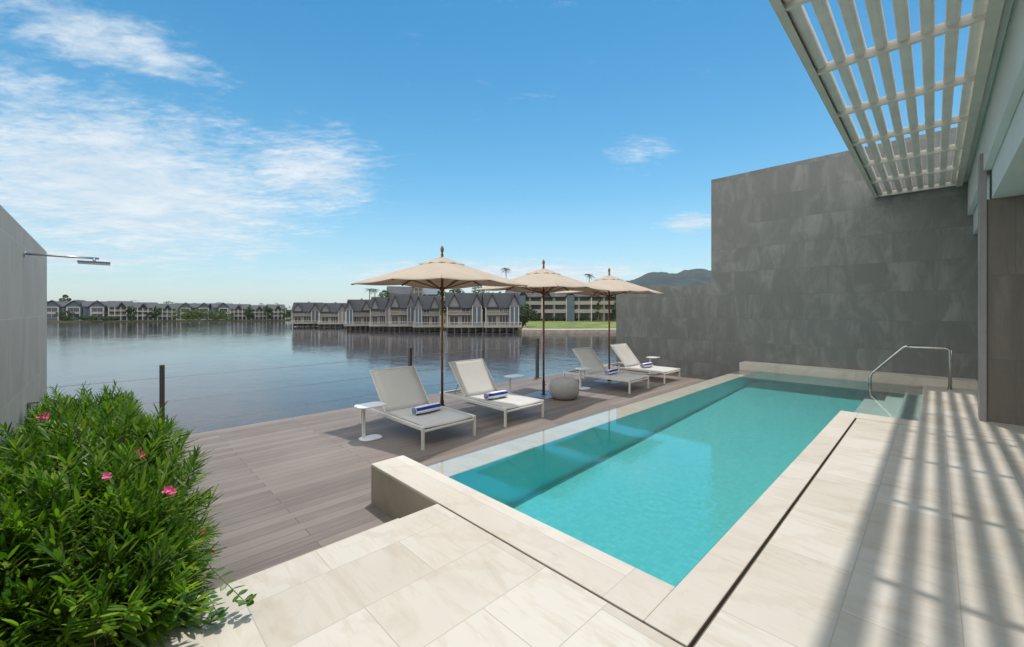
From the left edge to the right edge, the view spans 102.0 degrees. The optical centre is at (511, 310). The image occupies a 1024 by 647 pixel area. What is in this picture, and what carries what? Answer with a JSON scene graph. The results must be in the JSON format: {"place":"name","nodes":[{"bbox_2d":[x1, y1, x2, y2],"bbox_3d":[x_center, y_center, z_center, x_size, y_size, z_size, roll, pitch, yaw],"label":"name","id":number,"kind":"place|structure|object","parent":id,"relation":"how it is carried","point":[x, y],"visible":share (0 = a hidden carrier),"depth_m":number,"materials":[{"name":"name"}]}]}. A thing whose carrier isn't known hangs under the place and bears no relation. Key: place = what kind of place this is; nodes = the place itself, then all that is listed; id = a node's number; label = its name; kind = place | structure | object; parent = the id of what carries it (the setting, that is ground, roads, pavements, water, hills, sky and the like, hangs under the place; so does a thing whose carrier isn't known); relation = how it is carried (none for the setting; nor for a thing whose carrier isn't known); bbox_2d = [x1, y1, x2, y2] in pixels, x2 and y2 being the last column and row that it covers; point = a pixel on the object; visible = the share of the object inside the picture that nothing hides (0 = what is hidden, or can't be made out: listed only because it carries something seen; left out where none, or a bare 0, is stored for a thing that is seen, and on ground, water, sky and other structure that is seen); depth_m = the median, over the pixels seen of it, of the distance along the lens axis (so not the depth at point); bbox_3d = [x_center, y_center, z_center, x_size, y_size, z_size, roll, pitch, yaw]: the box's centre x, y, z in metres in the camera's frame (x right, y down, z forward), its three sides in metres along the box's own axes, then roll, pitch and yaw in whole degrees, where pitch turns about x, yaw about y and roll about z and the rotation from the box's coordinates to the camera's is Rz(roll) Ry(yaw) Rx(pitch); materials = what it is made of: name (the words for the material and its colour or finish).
{"place":"outdoors","nodes":[
{"label":"outdoors","id":0,"kind":"place"},
{"bbox_2d":[0,205,46,443],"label":"privacy wall","id":1,"kind":"structure","parent":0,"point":[23,330],"depth_m":3.84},
{"bbox_2d":[27,400,41,417],"bbox_3d":[-4.850,1.038,4.221,0.104,0.225,0.100,0,0,-45],"label":"wall tap","id":2,"kind":"object","parent":1,"relation":"attached to","point":[29,403],"depth_m":4.20,"materials":[{"name":"metal"}]},
{"bbox_2d":[23,251,109,265],"bbox_3d":[-4.485,-0.530,4.201,0.598,0.090,0.240,0,0,-45],"label":"outdoor shower","id":3,"kind":"object","parent":1,"relation":"attached to","point":[94,262],"depth_m":4.22,"materials":[{"name":"metal"}]},
{"bbox_2d":[107,301,133,319],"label":"lakeside house","id":4,"kind":"structure","parent":0,"point":[117,308],"depth_m":148.61,"materials":[{"name":"grey"}]},
{"bbox_2d":[132,302,157,319],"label":"lakeside house","id":5,"kind":"structure","parent":0,"point":[143,309],"depth_m":150.11,"materials":[{"name":"grey"}]},
{"bbox_2d":[156,304,177,319],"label":"lakeside house","id":6,"kind":"structure","parent":0,"point":[167,310],"depth_m":151.07,"materials":[{"name":"grey"}]},
{"bbox_2d":[229,304,250,319],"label":"lakeside house","id":7,"kind":"structure","parent":0,"point":[238,310],"depth_m":157.20,"materials":[{"name":"grey"}]},
{"bbox_2d":[250,305,267,319],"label":"lakeside house","id":8,"kind":"structure","parent":0,"point":[258,312],"depth_m":158.55,"materials":[{"name":"grey"}]},
{"bbox_2d":[266,304,285,319],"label":"lakeside house","id":9,"kind":"structure","parent":0,"point":[276,309],"depth_m":158.64,"materials":[{"name":"grey"}]},
{"bbox_2d":[47,311,521,332],"bbox_3d":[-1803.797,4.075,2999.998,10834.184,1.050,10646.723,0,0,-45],"label":"shore ground","id":10,"kind":"structure","parent":0,"point":[515,331],"depth_m":147.48,"materials":[{"name":"plant"}]},
{"bbox_2d":[47,300,64,320],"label":"lakeside house","id":11,"kind":"structure","parent":10,"relation":"on","point":[53,307],"depth_m":143.56,"materials":[{"name":"grey"}]},
{"bbox_2d":[47,314,57,317],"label":"window","id":12,"kind":"structure","parent":11,"relation":"in","point":[48,315],"depth_m":143.21,"materials":[{"name":"grey glass"}]},
{"bbox_2d":[47,308,57,311],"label":"window","id":13,"kind":"structure","parent":11,"relation":"in","point":[48,309],"depth_m":143.39,"materials":[{"name":"grey glass"}]},
{"bbox_2d":[54,310,74,320],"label":"shore tree","id":14,"kind":"object","parent":10,"relation":"on","point":[62,317],"visible":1,"depth_m":141.04,"materials":[{"name":"green plant"}]},
{"bbox_2d":[59,294,71,300],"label":"casuarina tree","id":15,"kind":"object","parent":10,"relation":"on","point":[64,297],"visible":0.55,"depth_m":149.66,"materials":[{"name":"green plant"}]},
{"bbox_2d":[60,300,82,320],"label":"lakeside house","id":16,"kind":"structure","parent":10,"relation":"on","point":[75,307],"depth_m":145.45,"materials":[{"name":"stone"}]},
{"bbox_2d":[68,308,78,311],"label":"window","id":17,"kind":"structure","parent":16,"relation":"in","point":[70,309],"depth_m":145.29,"materials":[{"name":"grey glass"}]},
{"bbox_2d":[76,315,100,320],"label":"shore tree","id":18,"kind":"object","parent":10,"relation":"on","point":[90,318],"visible":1,"depth_m":139.50,"materials":[{"name":"green plant"}]},
{"bbox_2d":[81,300,107,320],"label":"lakeside house","id":19,"kind":"structure","parent":10,"relation":"on","point":[97,308],"depth_m":146.62,"materials":[{"name":"paint"}]},
{"bbox_2d":[91,308,102,311],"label":"window","id":20,"kind":"structure","parent":19,"relation":"in","point":[92,309],"depth_m":146.50,"materials":[{"name":"grey glass"}]},
{"bbox_2d":[100,316,120,320],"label":"shore tree","id":21,"kind":"object","parent":10,"relation":"on","point":[107,318],"visible":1,"depth_m":139.06,"materials":[{"name":"green plant"}]},
{"bbox_2d":[125,306,137,320],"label":"shore tree","id":22,"kind":"object","parent":10,"relation":"on","point":[129,310],"visible":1,"depth_m":142.01,"materials":[{"name":"green plant"}]},
{"bbox_2d":[146,307,161,317],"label":"shore tree","id":23,"kind":"object","parent":10,"relation":"on","point":[155,314],"visible":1,"depth_m":142.91,"materials":[{"name":"green plant"}]},
{"bbox_2d":[168,307,194,318],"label":"shore tree","id":24,"kind":"object","parent":10,"relation":"on","point":[177,315],"visible":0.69,"depth_m":145.03,"materials":[{"name":"green plant"}]},
{"bbox_2d":[176,303,194,318],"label":"lakeside house","id":25,"kind":"structure","parent":10,"relation":"on","point":[188,306],"depth_m":169.98,"materials":[{"name":"stone"}]},
{"bbox_2d":[182,309,199,320],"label":"shore tree","id":26,"kind":"object","parent":10,"relation":"on","point":[187,316],"visible":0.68,"depth_m":143.81,"materials":[{"name":"green plant"}]},
{"bbox_2d":[190,308,213,319],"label":"shore tree","id":27,"kind":"object","parent":10,"relation":"on","point":[202,312],"visible":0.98,"depth_m":144.03,"materials":[{"name":"green plant"}]},
{"bbox_2d":[194,303,211,318],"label":"lakeside house","id":28,"kind":"structure","parent":10,"relation":"on","point":[204,306],"depth_m":171.31,"materials":[{"name":"stone"}]},
{"bbox_2d":[205,310,225,320],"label":"shore tree","id":29,"kind":"object","parent":10,"relation":"on","point":[214,318],"visible":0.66,"depth_m":145.55,"materials":[{"name":"green plant"}]},
{"bbox_2d":[209,303,232,318],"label":"lakeside house","id":30,"kind":"structure","parent":10,"relation":"on","point":[220,306],"depth_m":171.56,"materials":[{"name":"stone"}]},
{"bbox_2d":[213,309,234,320],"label":"shore tree","id":31,"kind":"object","parent":10,"relation":"on","point":[223,317],"visible":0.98,"depth_m":145.02,"materials":[{"name":"green plant"}]},
{"bbox_2d":[243,307,254,318],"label":"shore tree","id":32,"kind":"object","parent":10,"relation":"on","point":[246,313],"visible":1,"depth_m":148.96,"materials":[{"name":"green plant"}]},
{"bbox_2d":[262,307,274,319],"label":"shore tree","id":33,"kind":"object","parent":10,"relation":"on","point":[270,316],"visible":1,"depth_m":149.89,"materials":[{"name":"green plant"}]},
{"bbox_2d":[279,306,291,319],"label":"shore tree","id":34,"kind":"object","parent":10,"relation":"on","point":[288,313],"visible":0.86,"depth_m":150.21,"materials":[{"name":"green plant"}]},
{"bbox_2d":[378,289,389,296],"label":"broadleaf tree","id":35,"kind":"object","parent":10,"relation":"on","point":[383,293],"visible":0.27,"depth_m":107.91,"materials":[{"name":"green plant"}]},
{"bbox_2d":[386,286,439,295],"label":"clubhouse","id":36,"kind":"structure","parent":10,"relation":"on","point":[418,291],"depth_m":131.30,"materials":[{"name":"grey"}]},
{"bbox_2d":[437,290,449,322],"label":"shore tree","id":37,"kind":"object","parent":10,"relation":"on","point":[444,311],"visible":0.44,"depth_m":114.64,"materials":[{"name":"green plant"}]},
{"bbox_2d":[444,289,463,305],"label":"broadleaf tree","id":38,"kind":"object","parent":10,"relation":"on","point":[456,291],"visible":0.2,"depth_m":138.67,"materials":[{"name":"green plant"}]},
{"bbox_2d":[471,286,484,292],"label":"broadleaf tree","id":39,"kind":"object","parent":10,"relation":"on","point":[478,291],"visible":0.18,"depth_m":142.93,"materials":[{"name":"green plant"}]},
{"bbox_2d":[47,321,615,436],"bbox_3d":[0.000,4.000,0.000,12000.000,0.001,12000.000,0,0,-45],"label":"lake water","id":40,"kind":"structure","parent":0,"point":[90,353],"depth_m":33.10,"materials":[{"name":"blue liquid"}]},
{"bbox_2d":[54,514,91,642],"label":"planter soil","id":41,"kind":"structure","parent":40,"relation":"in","point":[84,534],"depth_m":3.60,"materials":[{"name":"soil"}]},
{"bbox_2d":[0,380,225,646],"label":"oleander hedge","id":42,"kind":"object","parent":41,"relation":"on","point":[108,470],"visible":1,"depth_m":2.16,"materials":[{"name":"green plant"}]},
{"bbox_2d":[171,535,256,622],"bbox_3d":[-1.609,1.414,2.180,0.522,0.286,0.243,0,0,22],"label":"creeping plant","id":43,"kind":"object","parent":42,"relation":"attached to","point":[249,600],"visible":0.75,"depth_m":2.16,"materials":[{"name":"green plant"}]},
{"bbox_2d":[76,518,398,643],"bbox_3d":[-3.287,3.000,1.076,6.820,2.400,0.377,0,0,-45],"label":"stone step","id":44,"kind":"object","parent":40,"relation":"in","point":[301,556],"visible":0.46,"depth_m":3.03,"materials":[{"name":"stone"}]},
{"bbox_2d":[290,302,319,326],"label":"lake villa","id":45,"kind":"object","parent":40,"relation":"in","point":[304,314],"visible":0.78,"depth_m":100.84,"materials":[{"name":"stone"}]},
{"bbox_2d":[304,316,310,321],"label":"window","id":46,"kind":"structure","parent":45,"relation":"in","point":[305,317],"depth_m":101.03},
{"bbox_2d":[318,302,346,327],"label":"lake villa","id":47,"kind":"object","parent":40,"relation":"in","point":[332,314],"visible":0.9,"depth_m":97.79,"materials":[{"name":"paint"}]},
{"bbox_2d":[322,317,328,322],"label":"window","id":48,"kind":"structure","parent":47,"relation":"in","point":[326,319],"depth_m":97.45,"materials":[{"name":"glass"}]},
{"bbox_2d":[331,317,337,322],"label":"window","id":49,"kind":"structure","parent":47,"relation":"in","point":[334,319],"depth_m":97.97,"materials":[{"name":"glass"}]},
{"bbox_2d":[344,298,370,329],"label":"lake villa","id":50,"kind":"object","parent":40,"relation":"in","point":[357,314],"visible":0.81,"depth_m":85.09,"materials":[{"name":"paint"}]},
{"bbox_2d":[354,317,360,323],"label":"window","id":51,"kind":"structure","parent":50,"relation":"in","point":[357,320],"depth_m":85.02,"materials":[{"name":"glass"}]},
{"bbox_2d":[363,317,369,323],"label":"window","id":52,"kind":"structure","parent":50,"relation":"in","point":[365,319],"depth_m":85.29,"materials":[{"name":"glass"}]},
{"bbox_2d":[369,296,389,330],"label":"lake villa","id":53,"kind":"object","parent":40,"relation":"in","point":[379,312],"visible":0.75,"depth_m":81.32,"materials":[{"name":"stone"}]},
{"bbox_2d":[372,316,377,324],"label":"window","id":54,"kind":"structure","parent":53,"relation":"in","point":[374,318],"depth_m":81.28,"materials":[{"name":"glass"}]},
{"bbox_2d":[379,316,384,324],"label":"window","id":55,"kind":"structure","parent":53,"relation":"in","point":[381,318],"depth_m":81.48,"materials":[{"name":"glass"}]},
{"bbox_2d":[388,293,416,331],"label":"lake villa","id":56,"kind":"object","parent":40,"relation":"in","point":[401,313],"visible":0.82,"depth_m":79.25,"materials":[{"name":"stone"}]},
{"bbox_2d":[392,315,397,323],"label":"window","id":57,"kind":"structure","parent":56,"relation":"in","point":[394,317],"depth_m":79.24,"materials":[{"name":"glass"}]},
{"bbox_2d":[400,315,406,323],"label":"window","id":58,"kind":"structure","parent":56,"relation":"in","point":[402,317],"depth_m":79.55,"materials":[{"name":"glass"}]},
{"bbox_2d":[413,294,440,331],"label":"lake villa","id":59,"kind":"object","parent":40,"relation":"in","point":[426,308],"visible":0.91,"depth_m":77.15,"materials":[{"name":"stone"}]},
{"bbox_2d":[423,316,429,324],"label":"window","id":60,"kind":"structure","parent":59,"relation":"in","point":[425,318],"depth_m":76.97,"materials":[{"name":"glass"}]},
{"bbox_2d":[432,316,437,324],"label":"window","id":61,"kind":"structure","parent":59,"relation":"in","point":[434,318],"depth_m":77.31,"materials":[{"name":"glass"}]},
{"bbox_2d":[445,291,483,332],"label":"lake villa","id":62,"kind":"object","parent":40,"relation":"in","point":[463,311],"visible":0.93,"depth_m":74.49,"materials":[{"name":"stone"}]},
{"bbox_2d":[450,316,457,324],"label":"window","id":63,"kind":"structure","parent":62,"relation":"in","point":[452,318],"depth_m":74.31,"materials":[{"name":"glass"}]},
{"bbox_2d":[461,315,470,324],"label":"window","id":64,"kind":"structure","parent":62,"relation":"in","point":[464,318],"depth_m":74.68,"materials":[{"name":"glass"}]},
{"bbox_2d":[482,291,521,332],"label":"lake villa","id":65,"kind":"object","parent":40,"relation":"in","point":[500,312],"visible":0.94,"depth_m":74.43,"materials":[{"name":"stone"}]},
{"bbox_2d":[488,316,495,324],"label":"window","id":66,"kind":"structure","parent":65,"relation":"in","point":[490,318],"depth_m":74.37,"materials":[{"name":"glass"}]},
{"bbox_2d":[499,315,507,324],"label":"window","id":67,"kind":"structure","parent":65,"relation":"in","point":[502,318],"depth_m":74.68,"materials":[{"name":"glass"}]},
{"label":"deck substructure","id":68,"kind":"structure","parent":40,"relation":"in","visible":0},
{"bbox_2d":[168,367,716,592],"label":"deck","id":69,"kind":"structure","parent":68,"relation":"on","point":[293,487],"depth_m":5.67,"materials":[{"name":"wood"}]},
{"bbox_2d":[46,338,612,432],"bbox_3d":[-1.193,1.423,10.450,14.053,1.175,0.160,0,0,-45],"label":"cable railing","id":70,"kind":"object","parent":69,"relation":"on","point":[162,401],"visible":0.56,"depth_m":7.38,"materials":[{"name":"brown metal"}]},
{"bbox_2d":[354,401,386,441],"bbox_3d":[-2.220,1.745,6.511,0.460,0.530,0.340,0,0,-45],"label":"side table","id":71,"kind":"object","parent":69,"relation":"on","point":[363,407],"visible":1,"depth_m":6.46,"materials":[{"name":"white metal"}]},
{"bbox_2d":[360,366,475,449],"bbox_3d":[-1.644,1.528,7.028,1.002,0.963,2.022,0,0,-45],"label":"sun lounger","id":72,"kind":"object","parent":69,"relation":"on","point":[400,388],"visible":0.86,"depth_m":7.11,"materials":[{"name":"white fabric"}]},
{"bbox_2d":[411,402,440,414],"bbox_3d":[-1.404,1.617,6.822,0.169,0.139,0.488,0,0,43],"label":"rolled towel","id":73,"kind":"object","parent":72,"relation":"on","point":[423,409],"visible":1,"depth_m":6.75,"materials":[{"name":"fabric"}]},
{"bbox_2d":[351,246,527,405],"bbox_3d":[-1.304,0.400,7.747,2.320,3.220,2.320,0,0,36],"label":"patio umbrella","id":74,"kind":"object","parent":69,"relation":"on","point":[442,273],"visible":0.91,"depth_m":7.59,"materials":[{"name":"beige fabric"}]},
{"bbox_2d":[439,358,543,426],"bbox_3d":[-0.452,1.528,8.199,1.002,0.963,2.022,0,0,-44],"label":"sun lounger","id":75,"kind":"object","parent":69,"relation":"on","point":[473,377],"visible":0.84,"depth_m":8.31,"materials":[{"name":"white"}]},
{"bbox_2d":[484,390,507,399],"bbox_3d":[-0.306,1.617,7.930,0.488,0.139,0.169,0,0,-42],"label":"rolled towel","id":76,"kind":"object","parent":75,"relation":"on","point":[495,395],"visible":1,"depth_m":7.85,"materials":[{"name":"fabric"}]},
{"bbox_2d":[504,374,523,392],"bbox_3d":[0.047,1.745,9.397,0.460,0.530,0.340,0,0,-45],"label":"side table","id":77,"kind":"object","parent":69,"relation":"on","point":[509,377],"visible":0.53,"depth_m":9.36,"materials":[{"name":"white metal"}]},
{"bbox_2d":[475,259,609,398],"bbox_3d":[0.751,0.400,9.851,2.320,3.220,2.320,0,0,39],"label":"patio umbrella","id":78,"kind":"object","parent":69,"relation":"on","point":[543,281],"visible":0.91,"depth_m":9.71,"materials":[{"name":"beige fabric"}]},
{"bbox_2d":[549,377,578,399],"bbox_3d":[1.193,1.771,9.486,0.690,0.478,0.690,0,0,-45],"label":"pouf","id":79,"kind":"object","parent":69,"relation":"on","point":[563,388],"visible":1,"depth_m":9.23,"materials":[{"name":"grey fabric"}]},
{"bbox_2d":[575,367,592,389],"bbox_3d":[1.847,1.745,10.648,0.460,0.530,0.340,0,0,-45],"label":"side table","id":80,"kind":"object","parent":69,"relation":"on","point":[580,369],"visible":0.87,"depth_m":10.59,"materials":[{"name":"white metal"}]},
{"bbox_2d":[563,347,648,393],"bbox_3d":[2.475,1.528,11.069,2.022,0.963,1.002,0,0,45],"label":"sun lounger","id":81,"kind":"object","parent":69,"relation":"on","point":[587,356],"visible":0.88,"depth_m":11.16,"materials":[{"name":"white"}]},
{"bbox_2d":[604,368,617,374],"bbox_3d":[2.620,1.617,10.959,0.169,0.139,0.488,0,0,42],"label":"rolled towel","id":82,"kind":"object","parent":81,"relation":"on","point":[611,371],"visible":1,"depth_m":10.82,"materials":[{"name":"fabric"}]},
{"bbox_2d":[553,268,663,383],"bbox_3d":[2.762,0.400,11.785,2.320,3.220,2.320,0,0,40],"label":"patio umbrella","id":83,"kind":"object","parent":69,"relation":"on","point":[614,285],"visible":0.84,"depth_m":11.65,"materials":[{"name":"beige fabric"}]},
{"bbox_2d":[604,343,680,383],"bbox_3d":[3.835,1.528,12.433,1.002,0.963,2.022,0,0,-45],"label":"sun lounger","id":84,"kind":"object","parent":69,"relation":"on","point":[625,354],"visible":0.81,"depth_m":12.53,"materials":[{"name":"white"}]},
{"bbox_2d":[640,362,652,367],"bbox_3d":[3.975,1.617,12.248,0.488,0.139,0.169,0,0,-42],"label":"rolled towel","id":85,"kind":"object","parent":84,"relation":"on","point":[645,365],"visible":1,"depth_m":12.13,"materials":[{"name":"fabric"}]},
{"bbox_2d":[646,356,659,374],"bbox_3d":[4.478,1.745,13.163,0.460,0.530,0.340,0,0,-45],"label":"side table","id":86,"kind":"object","parent":69,"relation":"on","point":[649,357],"visible":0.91,"depth_m":13.10,"materials":[{"name":"white metal"}]},
{"bbox_2d":[0,0,972,310],"label":"sky","id":87,"kind":"structure","parent":0,"point":[253,152],"materials":[{"name":"blue"}]},
{"bbox_2d":[82,385,1023,646],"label":"terrace","id":88,"kind":"structure","parent":0,"point":[891,535],"depth_m":2.47,"materials":[{"name":"tile"}]},
{"bbox_2d":[371,361,1023,646],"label":"swimming pool","id":89,"kind":"structure","parent":88,"relation":"in","point":[666,514],"depth_m":4.82,"materials":[{"name":"stone"}]},
{"bbox_2d":[728,370,922,389],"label":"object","id":90,"kind":"structure","parent":89,"relation":"in","point":[748,372],"depth_m":10.19,"materials":[{"name":"stone"}]},
{"bbox_2d":[868,345,952,395],"bbox_3d":[8.400,1.316,8.787,0.090,1.168,1.299,0,0,-45],"label":"pool handrail","id":91,"kind":"object","parent":89,"relation":"attached to","point":[894,354],"visible":1,"depth_m":8.69,"materials":[{"name":"silver metal"}]},
{"bbox_2d":[978,153,1023,425],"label":"stone pier","id":92,"kind":"structure","parent":88,"relation":"on","point":[1000,310],"depth_m":5.89,"materials":[{"name":"grey stone"}]},
{"bbox_3d":[4.841,0.000,-2.743,15.060,3.200,0.300,0,0,-45],"label":"house wall","id":93,"kind":"object","parent":88,"relation":"on","visible":0},
{"bbox_2d":[964,0,1023,234],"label":"house eave","id":94,"kind":"object","parent":93,"relation":"on","point":[998,140],"visible":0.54,"depth_m":4.65,"materials":[{"name":"paint"}]},
{"bbox_2d":[769,0,1004,197],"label":"pergola","id":95,"kind":"object","parent":94,"relation":"attached to","point":[982,19],"visible":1,"depth_m":4.85,"materials":[{"name":"beige paint"}]},
{"bbox_2d":[522,326,615,333],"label":"lake bank","id":96,"kind":"structure","parent":0,"point":[565,331],"depth_m":72.63,"materials":[{"name":"stone"}]},
{"bbox_2d":[519,306,536,326],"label":"broadleaf tree","id":97,"kind":"object","parent":96,"relation":"on","point":[523,319],"visible":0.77,"depth_m":82.81,"materials":[{"name":"green plant"}]},
{"bbox_2d":[526,321,615,328],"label":"lawn","id":98,"kind":"structure","parent":0,"point":[567,324],"depth_m":93.33,"materials":[{"name":"green plant"}]},
{"bbox_2d":[505,286,666,320],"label":"hotel block","id":99,"kind":"structure","parent":98,"relation":"on","point":[572,307],"depth_m":115.69,"materials":[{"name":"grey"}]},
{"bbox_2d":[556,314,563,319],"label":"window","id":100,"kind":"structure","parent":99,"relation":"in","point":[560,316],"depth_m":116.86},
{"bbox_2d":[580,314,588,319],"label":"window","id":101,"kind":"structure","parent":99,"relation":"in","point":[581,315],"depth_m":115.72,"materials":[{"name":"glass"}]},
{"bbox_2d":[580,305,588,308],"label":"window","id":102,"kind":"structure","parent":99,"relation":"in","point":[581,306],"depth_m":115.75,"materials":[{"name":"glass"}]},
{"bbox_2d":[580,297,588,300],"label":"window","id":103,"kind":"structure","parent":99,"relation":"in","point":[581,298],"depth_m":115.75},
{"bbox_2d":[605,314,613,320],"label":"window","id":104,"kind":"structure","parent":99,"relation":"in","point":[606,315],"depth_m":114.64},
{"bbox_2d":[594,300,600,321],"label":"column tree","id":105,"kind":"object","parent":98,"relation":"on","point":[597,312],"visible":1,"depth_m":111.80,"materials":[{"name":"green plant"}]},
{"bbox_2d":[610,301,615,321],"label":"column tree","id":106,"kind":"object","parent":98,"relation":"on","point":[613,310],"visible":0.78,"depth_m":111.82,"materials":[{"name":"green plant"}]},
{"bbox_2d":[626,269,710,285],"bbox_3d":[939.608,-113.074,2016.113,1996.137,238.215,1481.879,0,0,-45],"label":"hills","id":107,"kind":"structure","parent":0,"point":[693,277],"depth_m":1833.55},
{"bbox_2d":[616,127,977,381],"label":"boundary wall","id":108,"kind":"structure","parent":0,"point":[829,261],"depth_m":10.57,"materials":[{"name":"stone"}]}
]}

